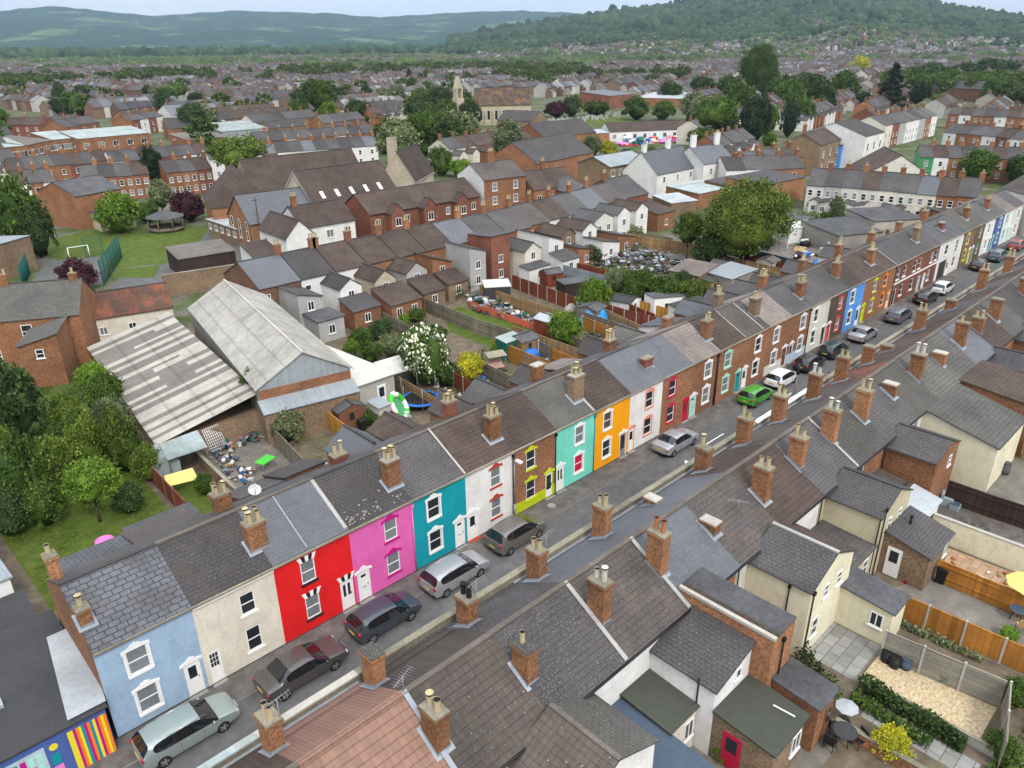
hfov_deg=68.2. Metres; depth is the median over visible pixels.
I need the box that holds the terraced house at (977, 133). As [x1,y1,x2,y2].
[967,120,995,144]
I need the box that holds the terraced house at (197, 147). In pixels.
[190,136,205,156]
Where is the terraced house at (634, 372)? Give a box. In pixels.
[544,328,665,453]
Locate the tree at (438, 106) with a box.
[423,102,457,112]
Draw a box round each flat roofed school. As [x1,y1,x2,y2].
[579,89,633,108]
[639,92,688,106]
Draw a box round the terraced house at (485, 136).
[475,129,495,152]
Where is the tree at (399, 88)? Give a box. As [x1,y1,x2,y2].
[387,83,404,95]
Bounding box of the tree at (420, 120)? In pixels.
[405,108,446,135]
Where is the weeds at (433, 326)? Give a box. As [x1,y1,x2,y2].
[349,319,447,363]
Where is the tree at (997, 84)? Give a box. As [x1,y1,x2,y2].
[982,77,1009,94]
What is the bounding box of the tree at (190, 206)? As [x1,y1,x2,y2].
[165,189,205,221]
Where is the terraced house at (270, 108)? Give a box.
[260,105,275,112]
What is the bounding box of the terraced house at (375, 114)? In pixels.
[364,104,386,126]
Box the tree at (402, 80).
[394,77,407,83]
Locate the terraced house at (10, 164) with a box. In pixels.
[4,150,25,171]
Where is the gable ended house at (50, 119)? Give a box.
[41,114,73,130]
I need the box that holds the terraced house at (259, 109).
[249,106,264,113]
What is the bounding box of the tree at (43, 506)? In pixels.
[17,478,70,527]
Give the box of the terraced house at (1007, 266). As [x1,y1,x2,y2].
[992,248,1023,277]
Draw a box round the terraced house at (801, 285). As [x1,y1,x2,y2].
[728,272,832,352]
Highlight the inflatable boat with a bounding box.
[388,391,409,417]
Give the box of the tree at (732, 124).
[711,113,741,131]
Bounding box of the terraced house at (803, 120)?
[774,111,809,131]
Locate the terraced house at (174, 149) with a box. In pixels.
[164,138,183,158]
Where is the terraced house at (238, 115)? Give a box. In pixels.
[227,107,244,120]
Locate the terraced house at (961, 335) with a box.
[889,302,995,362]
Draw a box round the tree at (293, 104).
[287,98,311,110]
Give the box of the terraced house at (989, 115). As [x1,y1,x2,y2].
[982,105,1000,125]
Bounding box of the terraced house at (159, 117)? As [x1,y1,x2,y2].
[147,108,163,131]
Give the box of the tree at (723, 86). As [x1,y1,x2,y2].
[714,73,743,94]
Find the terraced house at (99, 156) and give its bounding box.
[90,143,107,163]
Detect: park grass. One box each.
[46,229,207,268]
[112,266,159,277]
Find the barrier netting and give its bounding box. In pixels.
[470,302,533,329]
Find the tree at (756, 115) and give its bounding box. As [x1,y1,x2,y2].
[739,88,774,139]
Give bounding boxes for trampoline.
[400,373,438,413]
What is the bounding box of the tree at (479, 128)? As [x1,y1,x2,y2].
[444,106,484,132]
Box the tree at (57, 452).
[28,433,88,487]
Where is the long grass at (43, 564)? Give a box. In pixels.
[8,467,163,594]
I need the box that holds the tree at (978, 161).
[956,147,1001,177]
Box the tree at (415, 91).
[407,87,428,97]
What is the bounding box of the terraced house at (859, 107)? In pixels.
[852,97,884,114]
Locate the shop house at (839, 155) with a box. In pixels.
[835,144,842,167]
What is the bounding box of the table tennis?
[254,454,274,472]
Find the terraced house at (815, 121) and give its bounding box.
[797,104,817,128]
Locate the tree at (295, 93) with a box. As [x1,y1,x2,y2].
[287,89,300,100]
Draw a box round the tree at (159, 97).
[151,87,170,107]
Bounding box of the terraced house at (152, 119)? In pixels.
[138,109,158,133]
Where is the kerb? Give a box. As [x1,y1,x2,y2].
[123,249,1007,767]
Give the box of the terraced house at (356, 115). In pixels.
[346,109,366,123]
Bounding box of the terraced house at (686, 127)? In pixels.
[676,116,710,144]
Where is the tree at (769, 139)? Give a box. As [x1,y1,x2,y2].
[762,131,777,145]
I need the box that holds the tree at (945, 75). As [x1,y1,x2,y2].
[935,71,957,79]
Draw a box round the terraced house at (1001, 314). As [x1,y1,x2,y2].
[930,294,1023,351]
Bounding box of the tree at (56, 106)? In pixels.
[47,97,64,115]
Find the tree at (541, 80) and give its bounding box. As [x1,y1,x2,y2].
[533,77,555,82]
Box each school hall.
[203,162,259,219]
[226,187,309,242]
[237,148,357,190]
[285,160,395,202]
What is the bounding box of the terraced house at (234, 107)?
[228,103,242,109]
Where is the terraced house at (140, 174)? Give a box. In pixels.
[128,153,150,197]
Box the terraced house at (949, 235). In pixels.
[889,205,966,280]
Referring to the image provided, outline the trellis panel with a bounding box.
[202,424,224,451]
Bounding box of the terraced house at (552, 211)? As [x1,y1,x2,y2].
[526,190,620,261]
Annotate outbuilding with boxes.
[0,559,13,597]
[89,210,136,231]
[95,281,173,340]
[652,192,697,216]
[666,179,723,209]
[668,258,718,280]
[704,175,734,194]
[708,261,757,290]
[725,169,805,202]
[772,219,807,243]
[800,217,884,248]
[833,215,869,225]
[846,206,920,235]
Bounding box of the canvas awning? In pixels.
[164,468,196,485]
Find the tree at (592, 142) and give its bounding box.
[581,133,602,155]
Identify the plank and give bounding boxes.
[773,704,794,716]
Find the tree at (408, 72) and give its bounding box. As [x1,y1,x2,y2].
[406,68,411,76]
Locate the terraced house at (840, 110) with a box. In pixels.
[822,98,842,120]
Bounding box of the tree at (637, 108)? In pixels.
[620,92,651,119]
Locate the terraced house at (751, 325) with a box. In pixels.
[682,285,771,389]
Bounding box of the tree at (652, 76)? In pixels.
[642,74,667,80]
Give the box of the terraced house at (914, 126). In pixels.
[900,106,919,141]
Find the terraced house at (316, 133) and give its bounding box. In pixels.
[307,124,322,138]
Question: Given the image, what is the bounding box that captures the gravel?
[864,656,996,737]
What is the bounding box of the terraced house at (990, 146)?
[978,139,994,181]
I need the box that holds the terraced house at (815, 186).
[803,160,834,212]
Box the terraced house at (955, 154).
[945,138,965,176]
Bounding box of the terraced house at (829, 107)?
[818,98,838,121]
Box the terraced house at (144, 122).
[131,109,150,133]
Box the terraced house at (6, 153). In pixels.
[0,148,14,173]
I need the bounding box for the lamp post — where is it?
[793,364,799,395]
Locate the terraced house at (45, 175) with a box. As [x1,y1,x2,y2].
[36,160,55,185]
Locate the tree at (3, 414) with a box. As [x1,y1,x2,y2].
[0,393,18,432]
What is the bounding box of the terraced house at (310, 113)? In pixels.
[299,106,314,120]
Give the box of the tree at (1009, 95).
[1005,91,1019,101]
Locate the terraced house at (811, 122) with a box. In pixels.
[794,104,813,129]
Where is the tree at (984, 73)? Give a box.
[974,68,997,75]
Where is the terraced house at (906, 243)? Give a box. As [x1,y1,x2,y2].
[857,226,928,297]
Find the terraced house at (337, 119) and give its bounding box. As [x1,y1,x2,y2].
[325,110,343,125]
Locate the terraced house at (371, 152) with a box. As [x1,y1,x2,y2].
[361,129,378,160]
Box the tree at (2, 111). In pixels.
[0,106,11,117]
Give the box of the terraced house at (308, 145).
[300,133,316,151]
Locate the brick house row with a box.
[344,177,480,236]
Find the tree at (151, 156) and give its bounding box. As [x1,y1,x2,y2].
[134,143,162,181]
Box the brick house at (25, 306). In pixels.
[0,267,100,368]
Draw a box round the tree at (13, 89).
[0,85,27,96]
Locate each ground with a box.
[0,94,1023,738]
[0,252,724,620]
[13,362,138,443]
[274,431,333,459]
[563,255,673,277]
[788,453,1023,767]
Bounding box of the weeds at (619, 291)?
[598,266,656,296]
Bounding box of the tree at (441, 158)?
[427,144,452,175]
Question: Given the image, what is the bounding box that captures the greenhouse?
[153,443,181,478]
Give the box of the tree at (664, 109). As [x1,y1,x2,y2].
[650,100,676,119]
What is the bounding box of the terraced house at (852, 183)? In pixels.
[841,162,869,212]
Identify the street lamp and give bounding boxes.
[513,459,522,513]
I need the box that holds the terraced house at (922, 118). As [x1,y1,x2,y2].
[907,104,926,139]
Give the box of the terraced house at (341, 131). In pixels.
[334,120,350,136]
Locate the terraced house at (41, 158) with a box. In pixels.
[35,147,58,180]
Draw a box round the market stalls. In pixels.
[615,135,676,145]
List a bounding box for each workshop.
[1,138,26,156]
[2,135,55,155]
[31,130,73,152]
[59,125,151,151]
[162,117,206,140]
[169,131,228,144]
[213,120,267,139]
[259,118,306,130]
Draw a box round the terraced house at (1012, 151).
[1003,140,1023,181]
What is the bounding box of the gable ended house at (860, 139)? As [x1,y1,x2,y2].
[807,118,884,167]
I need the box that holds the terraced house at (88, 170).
[78,157,98,176]
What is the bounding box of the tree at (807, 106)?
[794,92,817,115]
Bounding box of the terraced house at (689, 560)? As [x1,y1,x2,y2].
[574,493,840,752]
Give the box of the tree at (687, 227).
[672,210,704,258]
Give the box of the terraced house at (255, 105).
[248,102,260,108]
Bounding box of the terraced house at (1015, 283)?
[963,262,1023,297]
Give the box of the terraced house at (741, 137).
[727,126,755,150]
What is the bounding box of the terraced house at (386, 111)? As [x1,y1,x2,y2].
[375,103,393,118]
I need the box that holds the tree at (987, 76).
[972,73,996,80]
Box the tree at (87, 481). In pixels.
[58,455,125,521]
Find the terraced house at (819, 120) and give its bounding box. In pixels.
[814,114,821,127]
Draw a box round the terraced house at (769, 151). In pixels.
[760,141,783,154]
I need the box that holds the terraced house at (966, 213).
[928,201,987,261]
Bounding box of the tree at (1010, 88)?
[1001,80,1018,96]
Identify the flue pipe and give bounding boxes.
[909,514,913,524]
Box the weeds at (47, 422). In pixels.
[9,362,137,444]
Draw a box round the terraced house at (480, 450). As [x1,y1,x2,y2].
[366,389,514,542]
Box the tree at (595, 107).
[581,100,611,115]
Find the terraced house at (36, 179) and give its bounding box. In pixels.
[22,161,43,197]
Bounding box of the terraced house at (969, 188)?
[954,169,986,206]
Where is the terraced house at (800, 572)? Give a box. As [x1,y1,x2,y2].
[627,470,856,658]
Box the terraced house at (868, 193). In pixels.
[854,163,888,207]
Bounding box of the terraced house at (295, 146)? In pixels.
[287,134,303,153]
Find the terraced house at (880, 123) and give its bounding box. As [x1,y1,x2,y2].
[860,110,893,146]
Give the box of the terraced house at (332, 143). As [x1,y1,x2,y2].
[325,132,341,149]
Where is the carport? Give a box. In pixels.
[782,210,813,221]
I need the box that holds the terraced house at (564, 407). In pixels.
[461,361,597,493]
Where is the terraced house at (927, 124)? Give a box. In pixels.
[913,103,931,137]
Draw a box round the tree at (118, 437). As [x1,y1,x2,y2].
[90,399,144,471]
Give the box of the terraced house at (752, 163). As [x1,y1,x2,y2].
[740,148,765,172]
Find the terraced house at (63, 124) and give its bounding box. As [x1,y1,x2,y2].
[43,114,77,130]
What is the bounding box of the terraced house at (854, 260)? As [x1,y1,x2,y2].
[780,251,882,323]
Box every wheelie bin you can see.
[356,417,366,430]
[933,566,948,584]
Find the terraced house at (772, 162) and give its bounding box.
[761,147,784,171]
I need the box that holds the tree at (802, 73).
[797,70,812,77]
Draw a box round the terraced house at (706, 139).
[696,131,735,154]
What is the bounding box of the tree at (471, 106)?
[458,97,481,121]
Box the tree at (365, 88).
[360,84,372,92]
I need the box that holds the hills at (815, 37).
[449,0,1023,54]
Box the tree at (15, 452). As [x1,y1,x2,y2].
[0,428,48,502]
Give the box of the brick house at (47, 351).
[15,315,78,387]
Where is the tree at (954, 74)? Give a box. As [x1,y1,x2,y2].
[933,71,961,83]
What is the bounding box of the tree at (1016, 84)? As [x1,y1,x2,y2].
[999,76,1023,89]
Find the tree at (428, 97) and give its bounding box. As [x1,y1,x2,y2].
[412,91,437,104]
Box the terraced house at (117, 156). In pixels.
[104,143,124,162]
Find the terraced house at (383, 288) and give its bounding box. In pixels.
[311,232,422,318]
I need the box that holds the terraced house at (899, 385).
[822,349,937,426]
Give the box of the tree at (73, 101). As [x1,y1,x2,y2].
[55,89,89,114]
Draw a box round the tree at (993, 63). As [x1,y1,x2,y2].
[977,57,1008,70]
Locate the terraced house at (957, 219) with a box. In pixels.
[913,210,977,266]
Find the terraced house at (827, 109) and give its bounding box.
[815,99,835,123]
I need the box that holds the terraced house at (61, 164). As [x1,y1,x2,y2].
[49,146,72,180]
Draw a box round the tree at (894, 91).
[877,62,908,108]
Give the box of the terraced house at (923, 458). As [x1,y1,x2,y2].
[789,363,961,497]
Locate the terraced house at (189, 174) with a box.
[176,151,200,193]
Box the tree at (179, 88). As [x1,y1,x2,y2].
[165,83,189,98]
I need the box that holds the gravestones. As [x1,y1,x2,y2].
[547,111,628,121]
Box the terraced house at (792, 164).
[779,147,804,175]
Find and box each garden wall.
[162,264,233,296]
[195,451,236,490]
[835,717,927,767]
[857,673,993,757]
[933,512,1023,571]
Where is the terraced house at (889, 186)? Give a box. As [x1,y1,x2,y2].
[876,164,906,206]
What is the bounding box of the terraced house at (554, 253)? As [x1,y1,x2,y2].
[486,207,580,270]
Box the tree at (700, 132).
[685,125,716,142]
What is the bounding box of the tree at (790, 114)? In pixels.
[778,100,801,137]
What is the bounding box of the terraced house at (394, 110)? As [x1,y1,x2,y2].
[384,102,403,119]
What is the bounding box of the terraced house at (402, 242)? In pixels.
[373,220,469,301]
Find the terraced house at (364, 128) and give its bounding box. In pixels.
[358,119,375,138]
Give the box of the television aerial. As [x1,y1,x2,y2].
[392,665,414,691]
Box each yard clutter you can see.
[205,446,256,483]
[220,431,264,452]
[433,376,488,396]
[503,316,658,374]
[792,238,830,258]
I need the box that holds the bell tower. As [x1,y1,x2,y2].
[452,76,463,110]
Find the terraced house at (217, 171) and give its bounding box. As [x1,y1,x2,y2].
[199,148,224,179]
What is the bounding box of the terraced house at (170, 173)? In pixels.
[158,152,185,196]
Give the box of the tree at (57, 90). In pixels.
[49,84,63,96]
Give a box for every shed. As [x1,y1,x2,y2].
[87,312,262,451]
[327,345,396,408]
[331,399,366,427]
[373,355,416,391]
[482,278,510,299]
[495,331,517,360]
[512,330,539,350]
[533,311,552,338]
[540,267,563,287]
[555,276,585,297]
[576,300,607,317]
[610,293,641,309]
[644,292,686,315]
[700,274,717,288]
[711,258,729,265]
[756,255,780,266]
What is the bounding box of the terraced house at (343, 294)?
[281,233,381,330]
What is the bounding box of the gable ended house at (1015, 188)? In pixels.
[1001,175,1023,235]
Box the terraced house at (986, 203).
[947,194,1006,250]
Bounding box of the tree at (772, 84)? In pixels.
[762,74,786,94]
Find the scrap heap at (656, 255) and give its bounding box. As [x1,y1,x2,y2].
[589,243,685,274]
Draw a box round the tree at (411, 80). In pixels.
[405,76,418,86]
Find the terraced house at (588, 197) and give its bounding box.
[565,181,631,232]
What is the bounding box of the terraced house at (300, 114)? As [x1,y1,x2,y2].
[289,107,308,127]
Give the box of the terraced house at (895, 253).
[818,238,914,305]
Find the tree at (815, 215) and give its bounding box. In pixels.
[794,210,823,219]
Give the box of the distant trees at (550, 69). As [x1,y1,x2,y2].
[0,57,1023,142]
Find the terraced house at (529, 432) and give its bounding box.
[427,389,557,513]
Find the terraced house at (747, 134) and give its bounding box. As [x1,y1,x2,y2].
[735,125,763,148]
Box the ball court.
[33,256,107,284]
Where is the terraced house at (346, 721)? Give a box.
[253,670,449,767]
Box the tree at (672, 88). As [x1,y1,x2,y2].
[657,78,683,95]
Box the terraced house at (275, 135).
[266,124,283,145]
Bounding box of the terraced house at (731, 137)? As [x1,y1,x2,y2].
[720,128,750,150]
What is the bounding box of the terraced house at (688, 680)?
[510,528,810,767]
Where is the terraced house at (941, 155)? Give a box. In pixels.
[931,138,950,175]
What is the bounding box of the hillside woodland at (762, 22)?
[445,0,1023,53]
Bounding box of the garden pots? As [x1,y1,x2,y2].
[951,556,1009,584]
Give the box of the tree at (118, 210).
[90,190,142,232]
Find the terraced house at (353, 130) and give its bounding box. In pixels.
[346,120,363,136]
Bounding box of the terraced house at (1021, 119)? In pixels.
[1017,110,1023,128]
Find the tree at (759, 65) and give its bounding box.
[735,37,783,92]
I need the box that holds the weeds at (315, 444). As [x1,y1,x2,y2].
[295,435,331,459]
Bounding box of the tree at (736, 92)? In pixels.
[727,77,758,104]
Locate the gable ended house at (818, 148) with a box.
[783,122,840,174]
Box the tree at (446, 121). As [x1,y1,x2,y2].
[428,112,464,137]
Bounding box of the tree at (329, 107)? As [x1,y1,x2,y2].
[314,100,341,115]
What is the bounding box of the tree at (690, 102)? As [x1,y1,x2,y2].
[679,90,709,118]
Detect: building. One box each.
[0,235,37,277]
[0,589,36,630]
[0,609,116,767]
[36,175,121,229]
[594,129,609,141]
[600,120,684,141]
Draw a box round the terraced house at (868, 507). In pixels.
[717,405,955,590]
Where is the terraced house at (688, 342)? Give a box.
[608,314,721,419]
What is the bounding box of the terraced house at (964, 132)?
[954,119,982,144]
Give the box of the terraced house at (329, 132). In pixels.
[320,123,336,137]
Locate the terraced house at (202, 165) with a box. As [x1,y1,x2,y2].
[190,149,213,192]
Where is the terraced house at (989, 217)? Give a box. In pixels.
[935,201,997,255]
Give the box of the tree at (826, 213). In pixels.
[819,211,830,217]
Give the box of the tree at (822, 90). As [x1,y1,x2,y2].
[806,77,840,107]
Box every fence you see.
[17,253,30,281]
[81,234,103,257]
[97,234,122,285]
[149,465,186,506]
[272,428,302,462]
[326,411,343,433]
[381,311,411,333]
[398,376,435,408]
[425,298,516,339]
[452,370,470,392]
[478,362,510,389]
[479,285,551,314]
[494,340,550,364]
[510,345,547,363]
[511,274,575,306]
[512,325,577,358]
[537,340,551,358]
[551,334,582,347]
[552,348,575,360]
[563,264,612,290]
[577,263,608,274]
[578,310,638,329]
[582,315,612,338]
[603,303,655,324]
[604,308,638,328]
[624,233,696,254]
[629,304,654,316]
[633,232,672,239]
[640,301,667,317]
[724,256,780,273]
[744,255,784,267]
[753,251,794,262]
[757,270,779,275]
[879,629,1007,707]
[902,598,1023,673]
[935,560,1023,617]
[945,480,1023,528]
[997,680,1012,767]
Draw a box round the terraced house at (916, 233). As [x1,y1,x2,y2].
[877,221,942,288]
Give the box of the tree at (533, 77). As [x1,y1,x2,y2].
[528,74,540,80]
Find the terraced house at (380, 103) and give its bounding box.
[372,98,383,105]
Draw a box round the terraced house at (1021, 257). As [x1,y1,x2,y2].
[1017,253,1023,261]
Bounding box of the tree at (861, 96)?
[855,90,872,102]
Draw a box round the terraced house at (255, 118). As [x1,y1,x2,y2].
[241,111,263,123]
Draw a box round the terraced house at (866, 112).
[852,105,875,119]
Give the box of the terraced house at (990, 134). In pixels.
[980,122,1009,144]
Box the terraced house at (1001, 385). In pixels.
[875,330,1023,456]
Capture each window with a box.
[20,324,31,335]
[35,349,45,359]
[99,326,109,336]
[120,640,154,679]
[128,322,136,328]
[131,678,164,717]
[237,218,242,238]
[239,590,258,619]
[245,222,249,241]
[245,624,265,654]
[296,551,318,587]
[302,586,323,622]
[307,300,315,311]
[326,229,333,238]
[329,323,336,334]
[365,312,371,322]
[381,514,399,544]
[384,547,402,577]
[396,217,402,226]
[397,307,402,317]
[425,493,441,522]
[427,525,443,554]
[428,211,434,220]
[432,294,438,302]
[446,207,449,214]
[456,285,461,294]
[461,206,466,214]
[471,202,475,209]
[475,260,480,269]
[476,275,481,284]
[489,463,502,490]
[489,493,502,521]
[492,182,497,191]
[493,196,497,204]
[499,254,503,262]
[499,269,503,277]
[513,180,517,188]
[513,193,518,201]
[525,445,536,471]
[525,475,536,501]
[531,251,535,260]
[573,450,584,475]
[574,421,585,446]
[584,254,588,262]
[601,435,611,459]
[602,408,613,432]
[609,248,612,255]
[643,414,652,437]
[644,387,654,410]
[666,402,674,424]
[668,376,677,398]
[683,716,693,743]
[701,383,710,405]
[703,358,713,379]
[721,373,729,394]
[723,349,732,369]
[734,665,742,683]
[751,357,759,377]
[754,334,762,354]
[769,348,777,367]
[772,325,780,344]
[788,729,801,759]
[796,334,803,352]
[799,312,807,330]
[807,189,812,195]
[808,614,818,640]
[809,327,816,345]
[813,306,819,323]
[816,190,821,196]
[821,582,829,600]
[825,191,829,197]
[833,315,840,332]
[834,569,842,587]
[837,294,843,311]
[842,192,847,198]
[845,308,852,325]
[849,288,856,304]
[851,193,856,199]
[860,194,865,200]
[862,557,868,571]
[866,610,883,631]
[868,297,874,313]
[870,195,874,201]
[871,277,878,293]
[878,291,884,307]
[879,195,884,202]
[882,272,888,287]
[886,516,891,528]
[888,196,893,202]
[895,268,899,281]
[897,197,903,203]
[898,284,902,296]
[902,265,906,277]
[906,198,912,204]
[908,278,912,290]
[912,260,916,272]
[917,198,922,205]
[927,199,932,206]
[936,200,942,207]
[941,542,948,558]
[943,244,948,256]
[946,201,952,207]
[946,454,952,468]
[961,248,966,261]
[965,232,970,244]
[974,241,978,254]
[978,225,982,238]
[983,237,987,249]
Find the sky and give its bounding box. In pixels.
[0,0,1023,16]
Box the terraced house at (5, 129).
[1,126,12,135]
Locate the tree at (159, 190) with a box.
[146,178,173,209]
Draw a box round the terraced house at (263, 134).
[249,125,270,142]
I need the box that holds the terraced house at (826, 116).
[815,106,828,125]
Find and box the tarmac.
[111,231,241,288]
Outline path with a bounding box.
[860,702,980,767]
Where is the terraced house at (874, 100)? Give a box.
[870,96,889,113]
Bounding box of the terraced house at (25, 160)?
[20,148,40,168]
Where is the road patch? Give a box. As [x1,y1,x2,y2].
[710,291,951,441]
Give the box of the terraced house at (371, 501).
[261,439,416,604]
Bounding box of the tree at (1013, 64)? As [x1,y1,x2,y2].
[1000,58,1023,70]
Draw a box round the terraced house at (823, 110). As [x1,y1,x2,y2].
[812,100,832,124]
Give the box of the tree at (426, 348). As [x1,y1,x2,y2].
[394,321,451,385]
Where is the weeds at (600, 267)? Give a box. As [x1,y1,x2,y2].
[565,263,615,277]
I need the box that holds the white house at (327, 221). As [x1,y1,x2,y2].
[282,192,355,244]
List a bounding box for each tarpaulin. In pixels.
[524,348,541,356]
[563,301,580,312]
[580,309,607,323]
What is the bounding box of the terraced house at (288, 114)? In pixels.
[278,108,297,118]
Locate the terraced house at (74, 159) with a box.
[64,145,83,177]
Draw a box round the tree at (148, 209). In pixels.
[138,199,160,221]
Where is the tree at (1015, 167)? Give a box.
[1003,152,1023,181]
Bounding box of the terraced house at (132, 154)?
[121,142,139,161]
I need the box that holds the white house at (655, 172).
[622,135,693,197]
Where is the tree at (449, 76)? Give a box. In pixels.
[436,74,454,79]
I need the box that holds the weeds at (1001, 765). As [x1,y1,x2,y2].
[985,729,1023,767]
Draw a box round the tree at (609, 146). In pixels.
[599,139,617,154]
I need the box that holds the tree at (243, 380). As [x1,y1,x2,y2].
[238,366,250,404]
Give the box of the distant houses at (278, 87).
[0,18,1023,118]
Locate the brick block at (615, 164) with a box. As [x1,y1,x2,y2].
[576,150,637,184]
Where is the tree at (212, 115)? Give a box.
[175,101,218,122]
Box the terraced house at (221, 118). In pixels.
[216,112,224,121]
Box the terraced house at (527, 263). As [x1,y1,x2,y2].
[461,201,551,283]
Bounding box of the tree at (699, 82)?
[689,74,715,89]
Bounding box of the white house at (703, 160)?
[683,130,730,180]
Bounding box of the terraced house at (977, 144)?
[961,139,979,176]
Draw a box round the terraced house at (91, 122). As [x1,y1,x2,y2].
[77,111,99,128]
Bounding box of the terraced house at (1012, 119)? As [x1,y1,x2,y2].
[1005,107,1023,127]
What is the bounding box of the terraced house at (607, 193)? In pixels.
[580,176,648,233]
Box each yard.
[204,437,290,487]
[540,246,691,302]
[690,727,841,767]
[743,240,818,262]
[896,580,1023,675]
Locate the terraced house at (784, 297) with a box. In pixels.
[700,268,812,364]
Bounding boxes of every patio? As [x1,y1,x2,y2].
[807,622,880,679]
[934,548,1014,589]
[937,505,1023,544]
[959,458,1023,504]
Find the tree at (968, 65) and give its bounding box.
[952,60,982,71]
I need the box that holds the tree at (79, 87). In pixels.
[73,83,87,93]
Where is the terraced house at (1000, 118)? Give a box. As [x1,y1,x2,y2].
[994,104,1013,126]
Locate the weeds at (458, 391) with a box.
[448,372,494,393]
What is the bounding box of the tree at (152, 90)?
[147,82,166,93]
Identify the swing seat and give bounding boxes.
[484,349,506,368]
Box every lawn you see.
[0,455,168,611]
[171,472,211,514]
[446,321,493,346]
[453,306,532,330]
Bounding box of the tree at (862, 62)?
[850,55,870,70]
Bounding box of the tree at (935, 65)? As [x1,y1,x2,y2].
[920,61,944,69]
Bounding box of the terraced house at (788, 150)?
[776,140,803,162]
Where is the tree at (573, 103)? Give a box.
[562,94,582,116]
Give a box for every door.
[179,655,205,696]
[207,648,224,683]
[337,571,355,610]
[347,410,356,427]
[354,565,371,601]
[377,383,386,399]
[399,372,406,379]
[453,515,465,547]
[466,508,479,539]
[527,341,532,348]
[544,467,554,497]
[552,274,556,286]
[556,462,565,491]
[619,429,627,455]
[628,425,635,450]
[681,396,689,421]
[689,392,697,416]
[719,730,741,767]
[734,368,742,391]
[740,365,748,388]
[780,344,788,365]
[787,340,794,361]
[819,323,826,344]
[819,701,833,739]
[824,321,831,341]
[854,305,860,324]
[859,302,865,321]
[882,546,902,578]
[884,289,891,308]
[890,288,895,304]
[915,275,920,290]
[920,273,925,287]
[936,260,945,279]
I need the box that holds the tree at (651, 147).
[647,144,656,150]
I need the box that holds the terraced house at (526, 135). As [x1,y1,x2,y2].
[520,127,531,139]
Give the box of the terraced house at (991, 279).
[987,269,1023,283]
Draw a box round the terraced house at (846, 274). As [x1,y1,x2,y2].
[791,255,867,332]
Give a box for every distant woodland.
[0,2,1023,58]
[0,18,1023,72]
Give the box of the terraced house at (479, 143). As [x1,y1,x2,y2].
[464,130,489,161]
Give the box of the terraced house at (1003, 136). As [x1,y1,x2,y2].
[994,123,1023,145]
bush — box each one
[0,485,29,535]
[27,459,52,484]
[45,391,85,426]
[48,410,76,439]
[52,254,101,284]
[62,408,105,461]
[71,358,107,388]
[83,371,125,410]
[91,392,135,424]
[108,478,145,512]
[128,441,162,480]
[192,471,213,494]
[265,406,308,440]
[342,338,359,355]
[346,326,373,344]
[357,338,382,362]
[360,406,378,424]
[369,316,394,338]
[378,332,401,356]
[397,313,409,323]
[409,307,425,321]
[438,359,461,386]
[454,288,466,297]
[456,350,486,379]
[546,310,585,344]
[574,277,614,304]
[602,265,631,291]
[619,266,656,300]
[648,273,683,293]
[669,268,696,281]
[677,278,711,297]
[690,230,727,261]
[711,746,724,764]
[869,722,916,763]
[981,727,1023,765]
[996,624,1020,642]
[1001,674,1023,709]
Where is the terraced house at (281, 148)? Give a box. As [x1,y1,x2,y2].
[272,135,290,154]
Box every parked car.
[130,692,240,767]
[252,636,349,702]
[344,591,421,643]
[418,550,489,597]
[483,513,546,555]
[651,428,698,456]
[737,384,773,407]
[764,367,798,389]
[792,352,825,372]
[817,340,848,359]
[847,325,877,343]
[883,305,913,324]
[912,289,938,305]
[931,280,954,295]
[968,258,988,270]
[986,248,1007,262]
[1006,239,1023,251]
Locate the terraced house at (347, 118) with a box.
[335,110,355,125]
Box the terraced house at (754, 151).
[731,143,764,155]
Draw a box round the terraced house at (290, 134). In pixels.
[280,124,295,139]
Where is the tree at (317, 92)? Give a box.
[296,77,341,108]
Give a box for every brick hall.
[495,132,593,180]
[497,110,547,127]
[522,118,595,141]
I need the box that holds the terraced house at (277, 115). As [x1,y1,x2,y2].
[267,109,285,119]
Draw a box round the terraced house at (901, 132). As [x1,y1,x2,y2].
[886,107,906,144]
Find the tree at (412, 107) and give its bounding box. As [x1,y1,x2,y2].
[399,99,429,116]
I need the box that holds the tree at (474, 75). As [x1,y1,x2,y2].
[471,72,491,77]
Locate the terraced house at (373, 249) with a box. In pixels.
[342,226,446,311]
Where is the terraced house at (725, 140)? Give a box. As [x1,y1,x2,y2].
[711,129,741,153]
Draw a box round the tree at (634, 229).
[627,223,646,233]
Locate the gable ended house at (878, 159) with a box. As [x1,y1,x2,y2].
[844,146,929,174]
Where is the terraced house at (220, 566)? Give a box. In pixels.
[119,479,285,687]
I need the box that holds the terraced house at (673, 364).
[576,332,694,434]
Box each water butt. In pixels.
[880,648,892,663]
[888,653,901,669]
[900,656,912,670]
[1001,461,1011,474]
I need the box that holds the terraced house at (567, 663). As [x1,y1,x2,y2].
[438,573,715,767]
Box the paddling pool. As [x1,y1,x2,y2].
[94,535,112,544]
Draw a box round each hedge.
[794,641,844,701]
[856,671,968,753]
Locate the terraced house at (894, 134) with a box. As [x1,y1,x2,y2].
[879,109,899,146]
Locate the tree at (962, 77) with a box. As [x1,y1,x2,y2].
[955,73,967,79]

